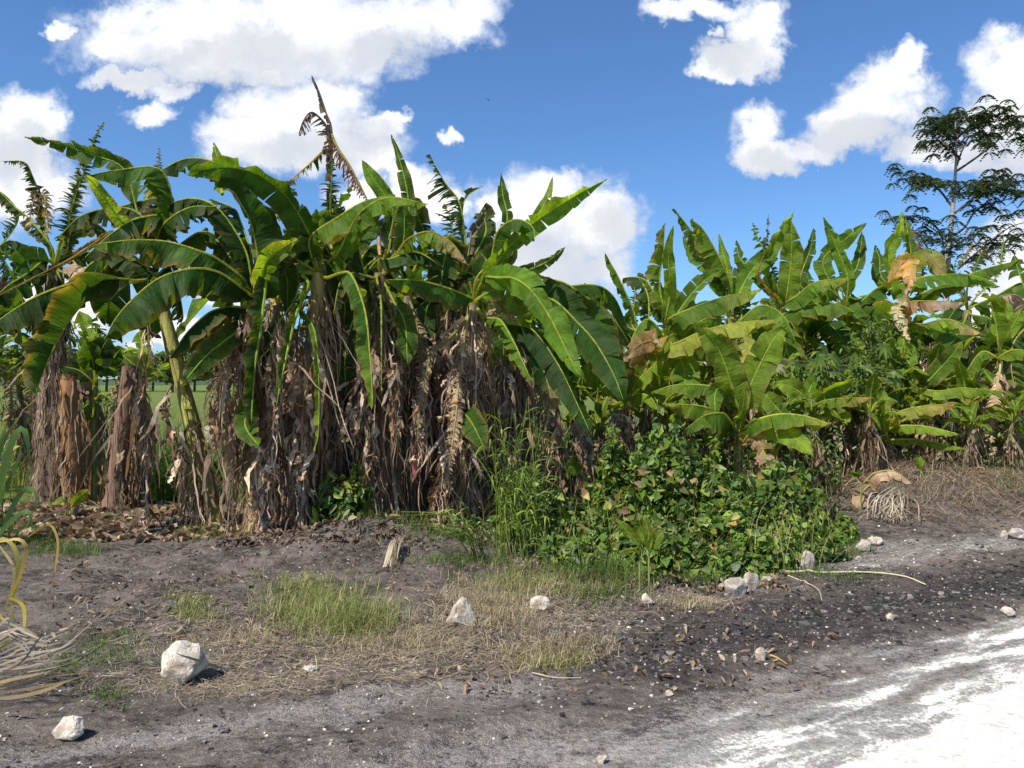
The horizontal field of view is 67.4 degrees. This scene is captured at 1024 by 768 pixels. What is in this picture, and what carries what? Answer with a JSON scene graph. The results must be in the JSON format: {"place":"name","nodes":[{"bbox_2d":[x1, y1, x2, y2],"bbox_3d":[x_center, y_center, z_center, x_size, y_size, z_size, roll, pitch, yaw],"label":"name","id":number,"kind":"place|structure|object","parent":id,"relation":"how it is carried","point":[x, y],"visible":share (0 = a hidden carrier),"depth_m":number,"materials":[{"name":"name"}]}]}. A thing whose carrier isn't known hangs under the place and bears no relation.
{"place":"outdoors","nodes":[
{"label":"outdoors","id":0,"kind":"place"},
{"bbox_2d":[0,304,33,422],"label":"banana plant","id":1,"kind":"object","parent":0,"point":[11,337],"visible":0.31,"depth_m":12.85,"materials":[{"name":"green plant"}]},
{"bbox_2d":[0,404,595,502],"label":"field grass","id":2,"kind":"structure","parent":0,"point":[169,491],"depth_m":11.07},
{"bbox_2d":[0,374,981,384],"bbox_3d":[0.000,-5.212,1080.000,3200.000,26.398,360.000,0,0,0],"label":"hills","id":3,"kind":"structure","parent":0,"point":[112,382],"depth_m":940.35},
{"bbox_2d":[0,385,1023,767],"bbox_3d":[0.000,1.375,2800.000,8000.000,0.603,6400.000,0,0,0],"label":"ground","id":4,"kind":"structure","parent":0,"point":[918,701],"depth_m":4.21,"materials":[{"name":"soil"}]},
{"bbox_2d":[0,445,28,545],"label":"cane grass","id":5,"kind":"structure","parent":4,"relation":"on","point":[9,498],"depth_m":7.61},
{"bbox_2d":[0,346,35,475],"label":"banana plant","id":6,"kind":"object","parent":4,"relation":"on","point":[18,409],"visible":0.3,"depth_m":13.49,"materials":[{"name":"brown plant"}]},
{"bbox_2d":[0,191,35,474],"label":"banana plant","id":7,"kind":"object","parent":4,"relation":"on","point":[6,251],"visible":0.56,"depth_m":11.45,"materials":[{"name":"green plant"}]},
{"bbox_2d":[0,420,37,540],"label":"reed plant","id":8,"kind":"object","parent":4,"relation":"on","point":[7,522],"visible":1,"depth_m":5.67,"materials":[{"name":"green plant"}]},
{"bbox_2d":[0,524,58,646],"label":"withered reed","id":9,"kind":"object","parent":4,"relation":"on","point":[18,572],"visible":0.91,"depth_m":4.58,"materials":[{"name":"yellow plant"}]},
{"bbox_2d":[0,671,90,712],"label":"dry reed leaves","id":10,"kind":"object","parent":4,"relation":"on","point":[56,684],"visible":1,"depth_m":3.66,"materials":[{"name":"plant"}]},
{"bbox_2d":[0,374,100,507],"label":"banana stump","id":11,"kind":"object","parent":4,"relation":"on","point":[67,410],"visible":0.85,"depth_m":10.10,"materials":[{"name":"brown plant"}]},
{"bbox_2d":[0,611,101,673],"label":"dry leaf bundle","id":12,"kind":"object","parent":4,"relation":"on","point":[21,628],"visible":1,"depth_m":3.92,"materials":[{"name":"plant"}]},
{"bbox_2d":[2,317,116,482],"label":"banana plant","id":13,"kind":"object","parent":4,"relation":"on","point":[74,363],"visible":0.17,"depth_m":12.52,"materials":[{"name":"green plant"}]},
{"bbox_2d":[0,121,122,501],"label":"banana plant","id":14,"kind":"object","parent":4,"relation":"on","point":[37,272],"visible":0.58,"depth_m":10.44,"materials":[{"name":"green plant"}]},
{"bbox_2d":[21,368,104,501],"bbox_3d":[-5.949,0.728,10.433,0.829,1.898,1.756,0,0,21],"label":"banana stump","id":15,"kind":"object","parent":4,"relation":"on","point":[86,388],"visible":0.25,"depth_m":10.62,"materials":[{"name":"brown plant"}]},
{"bbox_2d":[51,715,83,740],"bbox_3d":[-2.005,1.565,3.482,0.157,0.114,0.092,0,0,28],"label":"rock","id":16,"kind":"object","parent":4,"relation":"on","point":[71,728],"visible":1,"depth_m":3.46,"materials":[{"name":"white stone"}]},
{"bbox_2d":[51,489,87,515],"bbox_3d":[-5.326,1.458,9.250,0.438,0.381,0.117,0,0,0],"label":"banana sucker","id":17,"kind":"object","parent":4,"relation":"on","point":[79,497],"visible":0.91,"depth_m":9.25,"materials":[{"name":"green plant"}]},
{"bbox_2d":[5,310,162,472],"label":"banana plant","id":18,"kind":"object","parent":4,"relation":"on","point":[86,333],"visible":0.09,"depth_m":13.69,"materials":[{"name":"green plant"}]},
{"bbox_2d":[59,336,122,502],"bbox_3d":[-5.484,0.501,10.281,1.141,2.310,0.665,0,0,20],"label":"banana sapling","id":19,"kind":"object","parent":4,"relation":"on","point":[99,356],"visible":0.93,"depth_m":10.32,"materials":[{"name":"green plant"}]},
{"bbox_2d":[39,365,175,510],"bbox_3d":[-5.101,0.713,9.614,1.058,1.922,1.277,0,0,33],"label":"banana stump","id":20,"kind":"object","parent":4,"relation":"on","point":[117,469],"visible":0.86,"depth_m":9.79,"materials":[{"name":"brown plant"}]},
{"bbox_2d":[0,136,239,533],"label":"banana plant","id":21,"kind":"object","parent":4,"relation":"on","point":[105,276],"visible":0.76,"depth_m":8.30,"materials":[{"name":"green plant"}]},
{"bbox_2d":[103,406,167,503],"bbox_3d":[-5.123,0.977,10.497,0.802,1.363,1.075,0,0,-34],"label":"banana stump","id":22,"kind":"object","parent":4,"relation":"on","point":[137,459],"visible":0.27,"depth_m":10.24,"materials":[{"name":"brown plant"}]},
{"bbox_2d":[102,331,203,451],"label":"banana plant","id":23,"kind":"object","parent":4,"relation":"on","point":[157,372],"visible":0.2,"depth_m":14.20,"materials":[{"name":"green plant"}]},
{"bbox_2d":[149,351,190,391],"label":"tree","id":24,"kind":"object","parent":4,"relation":"on","point":[163,357],"visible":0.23,"depth_m":148.15,"materials":[{"name":"green plant"}]},
{"bbox_2d":[160,637,228,686],"bbox_3d":[-1.732,1.466,4.185,0.220,0.316,0.444,0,0,25],"label":"rock","id":25,"kind":"object","parent":4,"relation":"on","point":[184,661],"visible":0.99,"depth_m":4.07,"materials":[{"name":"white stone"}]},
{"bbox_2d":[89,177,342,548],"bbox_3d":[-2.902,-0.265,8.128,2.434,3.842,2.750,0,0,0],"label":"banana plant","id":26,"kind":"object","parent":4,"relation":"on","point":[209,339],"visible":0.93,"depth_m":7.82,"materials":[{"name":"green plant"}]},
{"bbox_2d":[176,187,352,484],"bbox_3d":[-3.295,-0.606,10.939,2.695,4.492,2.680,0,0,11],"label":"banana plant","id":27,"kind":"object","parent":4,"relation":"on","point":[196,305],"visible":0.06,"depth_m":10.70,"materials":[{"name":"green plant"}]},
{"bbox_2d":[205,263,325,523],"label":"banana plant","id":28,"kind":"object","parent":4,"relation":"on","point":[278,309],"visible":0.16,"depth_m":9.01,"materials":[{"name":"brown plant"}]},
{"bbox_2d":[162,143,428,532],"bbox_3d":[-2.344,-0.563,8.264,3.475,4.467,1.712,0,0,13],"label":"banana plant","id":29,"kind":"object","parent":4,"relation":"on","point":[351,225],"visible":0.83,"depth_m":8.08,"materials":[{"name":"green plant"}]},
{"bbox_2d":[283,76,397,514],"bbox_3d":[-2.006,-0.937,9.101,1.652,5.182,1.546,0,0,-33],"label":"banana plant","id":30,"kind":"object","parent":4,"relation":"on","point":[369,236],"visible":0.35,"depth_m":8.74,"materials":[{"name":"brown plant"}]},
{"bbox_2d":[303,462,378,526],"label":"shrub","id":31,"kind":"object","parent":4,"relation":"on","point":[329,508],"visible":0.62,"depth_m":8.17,"materials":[{"name":"green plant"}]},
{"bbox_2d":[299,243,408,505],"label":"banana plant","id":32,"kind":"object","parent":4,"relation":"on","point":[371,250],"visible":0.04,"depth_m":9.48,"materials":[{"name":"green plant"}]},
{"bbox_2d":[224,253,484,520],"bbox_3d":[-2.039,0.030,8.819,3.246,3.256,1.868,0,0,-33],"label":"banana plant","id":33,"kind":"object","parent":4,"relation":"on","point":[420,352],"visible":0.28,"depth_m":9.17,"materials":[{"name":"brown plant"}]},
{"bbox_2d":[300,242,436,484],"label":"banana plant","id":34,"kind":"object","parent":4,"relation":"on","point":[408,271],"visible":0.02,"depth_m":11.13,"materials":[{"name":"green plant"}]},
{"bbox_2d":[315,134,467,522],"bbox_3d":[-1.545,-0.579,8.518,2.228,4.409,2.276,0,0,0],"label":"banana plant","id":35,"kind":"object","parent":4,"relation":"on","point":[380,452],"visible":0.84,"depth_m":8.46,"materials":[{"name":"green plant"}]},
{"bbox_2d":[383,537,403,568],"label":"dry leaf tuft","id":36,"kind":"object","parent":4,"relation":"on","point":[391,546],"visible":1,"depth_m":6.69,"materials":[{"name":"plant"}]},
{"bbox_2d":[392,255,487,507],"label":"banana plant","id":37,"kind":"object","parent":4,"relation":"on","point":[436,309],"visible":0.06,"depth_m":9.84,"materials":[{"name":"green plant"}]},
{"bbox_2d":[385,490,505,562],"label":"cane grass","id":38,"kind":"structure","parent":4,"relation":"on","point":[463,534],"depth_m":6.69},
{"bbox_2d":[402,154,495,518],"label":"banana plant","id":39,"kind":"object","parent":4,"relation":"on","point":[482,228],"visible":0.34,"depth_m":9.47,"materials":[{"name":"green plant"}]},
{"bbox_2d":[446,597,477,626],"bbox_3d":[-0.339,1.496,5.043,0.211,0.214,0.127,0,0,-22],"label":"rock","id":40,"kind":"object","parent":4,"relation":"on","point":[461,613],"visible":0.87,"depth_m":5.00,"materials":[{"name":"white stone"}]},
{"bbox_2d":[414,229,554,402],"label":"banana plant","id":41,"kind":"object","parent":4,"relation":"on","point":[483,305],"visible":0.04,"depth_m":10.79,"materials":[{"name":"green plant"}]},
{"bbox_2d":[385,175,606,525],"bbox_3d":[-0.261,-0.420,8.362,2.608,4.129,2.222,0,0,31],"label":"banana plant","id":42,"kind":"object","parent":4,"relation":"on","point":[498,272],"visible":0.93,"depth_m":8.46,"materials":[{"name":"green plant"}]},
{"bbox_2d":[432,272,570,515],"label":"banana plant","id":43,"kind":"object","parent":4,"relation":"on","point":[468,276],"visible":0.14,"depth_m":9.49,"materials":[{"name":"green plant"}]},
{"bbox_2d":[487,475,532,543],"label":"shrub","id":44,"kind":"object","parent":4,"relation":"on","point":[493,521],"visible":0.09,"depth_m":7.85,"materials":[{"name":"green plant"}]},
{"bbox_2d":[0,450,1020,695],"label":"leaf litter","id":45,"kind":"object","parent":4,"relation":"on","point":[82,526],"visible":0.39,"depth_m":7.50,"materials":[{"name":"plant"}]},
{"bbox_2d":[448,404,572,558],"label":"cane grass","id":46,"kind":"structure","parent":4,"relation":"on","point":[505,519],"depth_m":7.06,"materials":[{"name":"plant"}]},
{"bbox_2d":[0,495,1023,767],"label":"pebbles","id":47,"kind":"object","parent":4,"relation":"on","point":[512,667],"visible":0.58,"depth_m":4.67,"materials":[{"name":"stone"}]},
{"bbox_2d":[1,457,1023,714],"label":"straw","id":48,"kind":"object","parent":4,"relation":"on","point":[927,473],"visible":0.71,"depth_m":4.86,"materials":[{"name":"plant"}]},
{"bbox_2d":[496,457,552,561],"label":"cane grass","id":49,"kind":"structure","parent":4,"relation":"on","point":[522,549],"depth_m":6.88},
{"bbox_2d":[530,595,549,611],"bbox_3d":[0.194,1.539,5.358,0.141,0.118,0.114,0,0,7],"label":"rock","id":50,"kind":"object","parent":4,"relation":"on","point":[538,601],"visible":0.85,"depth_m":5.32,"materials":[{"name":"white stone"}]},
{"bbox_2d":[477,279,630,516],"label":"banana plant","id":51,"kind":"object","parent":4,"relation":"on","point":[599,333],"visible":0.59,"depth_m":8.89,"materials":[{"name":"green plant"}]},
{"bbox_2d":[527,329,623,487],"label":"banana plant","id":52,"kind":"object","parent":4,"relation":"on","point":[582,363],"visible":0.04,"depth_m":11.01,"materials":[{"name":"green plant"}]},
{"bbox_2d":[557,379,633,486],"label":"banana plant","id":53,"kind":"object","parent":4,"relation":"on","point":[586,391],"visible":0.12,"depth_m":11.24,"materials":[{"name":"green plant"}]},
{"bbox_2d":[562,395,642,503],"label":"banana plant","id":54,"kind":"object","parent":4,"relation":"on","point":[599,413],"visible":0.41,"depth_m":10.30,"materials":[{"name":"green plant"}]},
{"bbox_2d":[573,328,675,478],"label":"banana plant","id":55,"kind":"object","parent":4,"relation":"on","point":[644,360],"visible":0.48,"depth_m":9.28,"materials":[{"name":"green plant"}]},
{"bbox_2d":[584,253,674,486],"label":"banana plant","id":56,"kind":"object","parent":4,"relation":"on","point":[644,312],"visible":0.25,"depth_m":10.43,"materials":[{"name":"green plant"}]},
{"bbox_2d":[616,519,643,590],"bbox_3d":[0.909,1.319,5.913,0.229,0.561,0.091,0,0,0],"label":"banana sucker","id":57,"kind":"object","parent":4,"relation":"on","point":[636,536],"visible":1,"depth_m":5.90,"materials":[{"name":"green plant"}]},
{"bbox_2d":[643,517,663,593],"bbox_3d":[1.081,1.319,5.858,0.158,0.603,0.082,0,0,15],"label":"banana sucker","id":58,"kind":"object","parent":4,"relation":"on","point":[652,541],"visible":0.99,"depth_m":5.85,"materials":[{"name":"green plant"}]},
{"bbox_2d":[603,356,707,475],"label":"banana plant","id":59,"kind":"object","parent":4,"relation":"on","point":[662,380],"visible":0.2,"depth_m":9.92,"materials":[{"name":"green plant"}]},
{"bbox_2d":[640,382,691,446],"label":"banana plant","id":60,"kind":"object","parent":4,"relation":"on","point":[665,417],"visible":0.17,"depth_m":9.98,"materials":[{"name":"green plant"}]},
{"bbox_2d":[622,223,779,439],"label":"banana plant","id":61,"kind":"object","parent":4,"relation":"on","point":[671,309],"visible":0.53,"depth_m":10.28,"materials":[{"name":"green plant"}]},
{"bbox_2d":[688,361,720,460],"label":"banana plant","id":62,"kind":"object","parent":4,"relation":"on","point":[704,369],"visible":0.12,"depth_m":11.40,"materials":[{"name":"green plant"}]},
{"bbox_2d":[505,405,913,579],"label":"vines","id":63,"kind":"object","parent":4,"relation":"on","point":[784,514],"visible":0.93,"depth_m":6.97,"materials":[{"name":"green plant"}]},
{"bbox_2d":[672,209,795,471],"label":"banana plant","id":64,"kind":"object","parent":4,"relation":"on","point":[707,256],"visible":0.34,"depth_m":11.06,"materials":[{"name":"green plant"}]},
{"bbox_2d":[724,577,747,595],"bbox_3d":[1.706,1.550,5.864,0.156,0.154,0.139,0,0,-37],"label":"rock","id":65,"kind":"object","parent":4,"relation":"on","point":[735,585],"visible":0.91,"depth_m":5.82,"materials":[{"name":"grey stone"}]},
{"bbox_2d":[651,321,830,491],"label":"young banana plant","id":66,"kind":"object","parent":4,"relation":"on","point":[731,388],"visible":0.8,"depth_m":8.65,"materials":[{"name":"green plant"}]},
{"bbox_2d":[539,444,1023,511],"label":"undergrowth","id":67,"kind":"object","parent":4,"relation":"on","point":[831,486],"visible":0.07,"depth_m":9.92,"materials":[{"name":"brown plant"}]},
{"bbox_2d":[545,371,1023,511],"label":"weeds","id":68,"kind":"object","parent":4,"relation":"on","point":[835,455],"visible":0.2,"depth_m":9.78,"materials":[{"name":"green plant"}]},
{"bbox_2d":[733,212,856,456],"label":"banana plant","id":69,"kind":"object","parent":4,"relation":"on","point":[783,291],"visible":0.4,"depth_m":11.12,"materials":[{"name":"green plant"}]},
{"bbox_2d":[751,351,842,474],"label":"banana plant","id":70,"kind":"object","parent":4,"relation":"on","point":[776,377],"visible":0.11,"depth_m":10.49,"materials":[{"name":"green plant"}]},
{"bbox_2d":[791,548,817,569],"bbox_3d":[2.504,1.563,6.432,0.337,0.408,0.198,0,0,5],"label":"rock","id":71,"kind":"object","parent":4,"relation":"on","point":[806,555],"visible":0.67,"depth_m":6.39,"materials":[{"name":"grey stone"}]},
{"bbox_2d":[735,260,875,356],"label":"banana plant","id":72,"kind":"object","parent":4,"relation":"on","point":[814,327],"visible":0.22,"depth_m":11.57,"materials":[{"name":"green plant"}]},
{"bbox_2d":[786,371,847,489],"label":"banana plant","id":73,"kind":"object","parent":4,"relation":"on","point":[819,452],"visible":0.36,"depth_m":9.78,"materials":[{"name":"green plant"}]},
{"bbox_2d":[761,375,879,494],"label":"young banana plant","id":74,"kind":"object","parent":4,"relation":"on","point":[789,386],"visible":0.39,"depth_m":9.89,"materials":[{"name":"green plant"}]},
{"bbox_2d":[784,369,878,471],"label":"banana plant","id":75,"kind":"object","parent":4,"relation":"on","point":[844,445],"visible":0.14,"depth_m":10.39,"materials":[{"name":"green plant"}]},
{"bbox_2d":[771,342,904,433],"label":"palmate plant","id":76,"kind":"object","parent":4,"relation":"on","point":[819,362],"visible":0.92,"depth_m":10.21,"materials":[{"name":"green plant"}]},
{"bbox_2d":[793,293,883,420],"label":"banana plant","id":77,"kind":"object","parent":4,"relation":"on","point":[825,329],"visible":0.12,"depth_m":12.36,"materials":[{"name":"green plant"}]},
{"bbox_2d":[800,323,881,449],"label":"banana plant","id":78,"kind":"object","parent":4,"relation":"on","point":[814,341],"visible":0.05,"depth_m":11.91,"materials":[{"name":"green plant"}]},
{"bbox_2d":[839,317,916,415],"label":"climbing vine","id":79,"kind":"object","parent":78,"relation":"hanging from","point":[867,333],"visible":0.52,"depth_m":10.81,"materials":[{"name":"green plant"}]},
{"bbox_2d":[799,217,890,441],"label":"banana plant","id":80,"kind":"object","parent":4,"relation":"on","point":[835,247],"visible":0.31,"depth_m":11.66,"materials":[{"name":"green plant"}]},
{"bbox_2d":[819,344,904,453],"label":"banana plant","id":81,"kind":"object","parent":4,"relation":"on","point":[850,433],"visible":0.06,"depth_m":11.06,"materials":[{"name":"green plant"}]},
{"bbox_2d":[838,373,902,478],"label":"banana plant","id":82,"kind":"object","parent":4,"relation":"on","point":[870,441],"visible":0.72,"depth_m":9.67,"materials":[{"name":"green plant"}]},
{"bbox_2d":[815,310,931,434],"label":"banana plant","id":83,"kind":"object","parent":4,"relation":"on","point":[923,347],"visible":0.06,"depth_m":11.63,"materials":[{"name":"green plant"}]},
{"bbox_2d":[845,388,915,467],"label":"banana plant","id":84,"kind":"object","parent":4,"relation":"on","point":[891,413],"visible":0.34,"depth_m":10.11,"materials":[{"name":"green plant"}]},
{"bbox_2d":[851,470,911,510],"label":"curled dead leaf","id":85,"kind":"object","parent":4,"relation":"on","point":[884,476],"visible":0.84,"depth_m":8.96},
{"bbox_2d":[856,487,918,524],"bbox_3d":[4.121,1.368,8.601,0.913,0.351,0.604,0,0,0],"label":"dry leaf fan","id":86,"kind":"object","parent":4,"relation":"on","point":[889,503],"visible":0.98,"depth_m":8.56},
{"bbox_2d":[845,330,950,463],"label":"banana plant","id":87,"kind":"object","parent":4,"relation":"on","point":[892,340],"visible":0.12,"depth_m":10.99,"materials":[{"name":"green plant"}]},
{"bbox_2d":[854,389,965,466],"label":"young banana plant","id":88,"kind":"object","parent":4,"relation":"on","point":[884,423],"visible":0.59,"depth_m":9.89,"materials":[{"name":"green plant"}]},
{"bbox_2d":[878,341,986,454],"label":"banana plant","id":89,"kind":"object","parent":4,"relation":"on","point":[937,349],"visible":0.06,"depth_m":10.93,"materials":[{"name":"green plant"}]},
{"bbox_2d":[894,381,973,467],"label":"banana plant","id":90,"kind":"object","parent":4,"relation":"on","point":[921,397],"visible":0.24,"depth_m":10.69,"materials":[{"name":"green plant"}]},
{"bbox_2d":[850,212,1019,447],"bbox_3d":[6.132,-0.581,11.835,2.134,4.129,2.445,0,0,-33],"label":"banana plant","id":91,"kind":"object","parent":4,"relation":"on","point":[912,260],"visible":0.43,"depth_m":11.63,"materials":[{"name":"green plant"}]},
{"bbox_2d":[882,334,988,460],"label":"young banana plant","id":92,"kind":"object","parent":4,"relation":"on","point":[937,371],"visible":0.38,"depth_m":10.75,"materials":[{"name":"green plant"}]},
{"bbox_2d":[907,377,967,467],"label":"banana plant","id":93,"kind":"object","parent":4,"relation":"on","point":[943,455],"visible":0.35,"depth_m":10.48,"materials":[{"name":"green plant"}]},
{"bbox_2d":[874,94,1023,426],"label":"slender tree","id":94,"kind":"object","parent":4,"relation":"on","point":[949,128],"visible":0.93,"depth_m":18.82,"materials":[{"name":"green plant"}]},
{"bbox_2d":[912,293,1018,438],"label":"banana plant","id":95,"kind":"object","parent":4,"relation":"on","point":[952,314],"visible":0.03,"depth_m":13.39,"materials":[{"name":"green plant"}]},
{"bbox_2d":[939,398,1001,472],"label":"banana plant","id":96,"kind":"object","parent":4,"relation":"on","point":[967,454],"visible":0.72,"depth_m":10.25,"materials":[{"name":"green plant"}]},
{"bbox_2d":[921,357,1020,467],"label":"banana plant","id":97,"kind":"object","parent":4,"relation":"on","point":[963,379],"visible":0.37,"depth_m":10.65,"materials":[{"name":"green plant"}]},
{"bbox_2d":[928,234,1021,444],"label":"banana plant","id":98,"kind":"object","parent":4,"relation":"on","point":[981,321],"visible":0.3,"depth_m":12.48,"materials":[{"name":"green plant"}]},
{"bbox_2d":[931,334,1023,422],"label":"banana plant","id":99,"kind":"object","parent":4,"relation":"on","point":[991,366],"visible":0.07,"depth_m":12.46,"materials":[{"name":"green plant"}]},
{"bbox_2d":[965,333,1023,455],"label":"banana plant","id":100,"kind":"object","parent":4,"relation":"on","point":[990,339],"visible":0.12,"depth_m":12.15,"materials":[{"name":"green plant"}]},
{"bbox_2d":[967,293,1023,460],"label":"young banana plant","id":101,"kind":"object","parent":4,"relation":"on","point":[1006,323],"visible":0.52,"depth_m":11.02,"materials":[{"name":"green plant"}]},
{"bbox_2d":[979,393,1023,473],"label":"banana plant","id":102,"kind":"object","parent":4,"relation":"on","point":[1015,410],"visible":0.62,"depth_m":10.44,"materials":[{"name":"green plant"}]},
{"bbox_2d":[980,364,1023,452],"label":"banana plant","id":103,"kind":"object","parent":4,"relation":"on","point":[987,376],"visible":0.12,"depth_m":11.79,"materials":[{"name":"green plant"}]},
{"bbox_2d":[986,255,1023,454],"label":"banana plant","id":104,"kind":"object","parent":4,"relation":"on","point":[1017,297],"visible":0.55,"depth_m":12.11,"materials":[{"name":"green plant"}]},
{"bbox_2d":[0,468,1023,710],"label":"grass","id":105,"kind":"structure","parent":0,"point":[340,608],"depth_m":5.42,"materials":[{"name":"plant"}]},
{"bbox_2d":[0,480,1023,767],"bbox_3d":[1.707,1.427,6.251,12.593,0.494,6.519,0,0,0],"label":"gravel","id":106,"kind":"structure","parent":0,"point":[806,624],"depth_m":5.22,"materials":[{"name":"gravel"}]},
{"bbox_2d":[0,0,1023,379],"label":"sky","id":107,"kind":"structure","parent":0,"point":[728,116],"materials":[{"name":"blue"}]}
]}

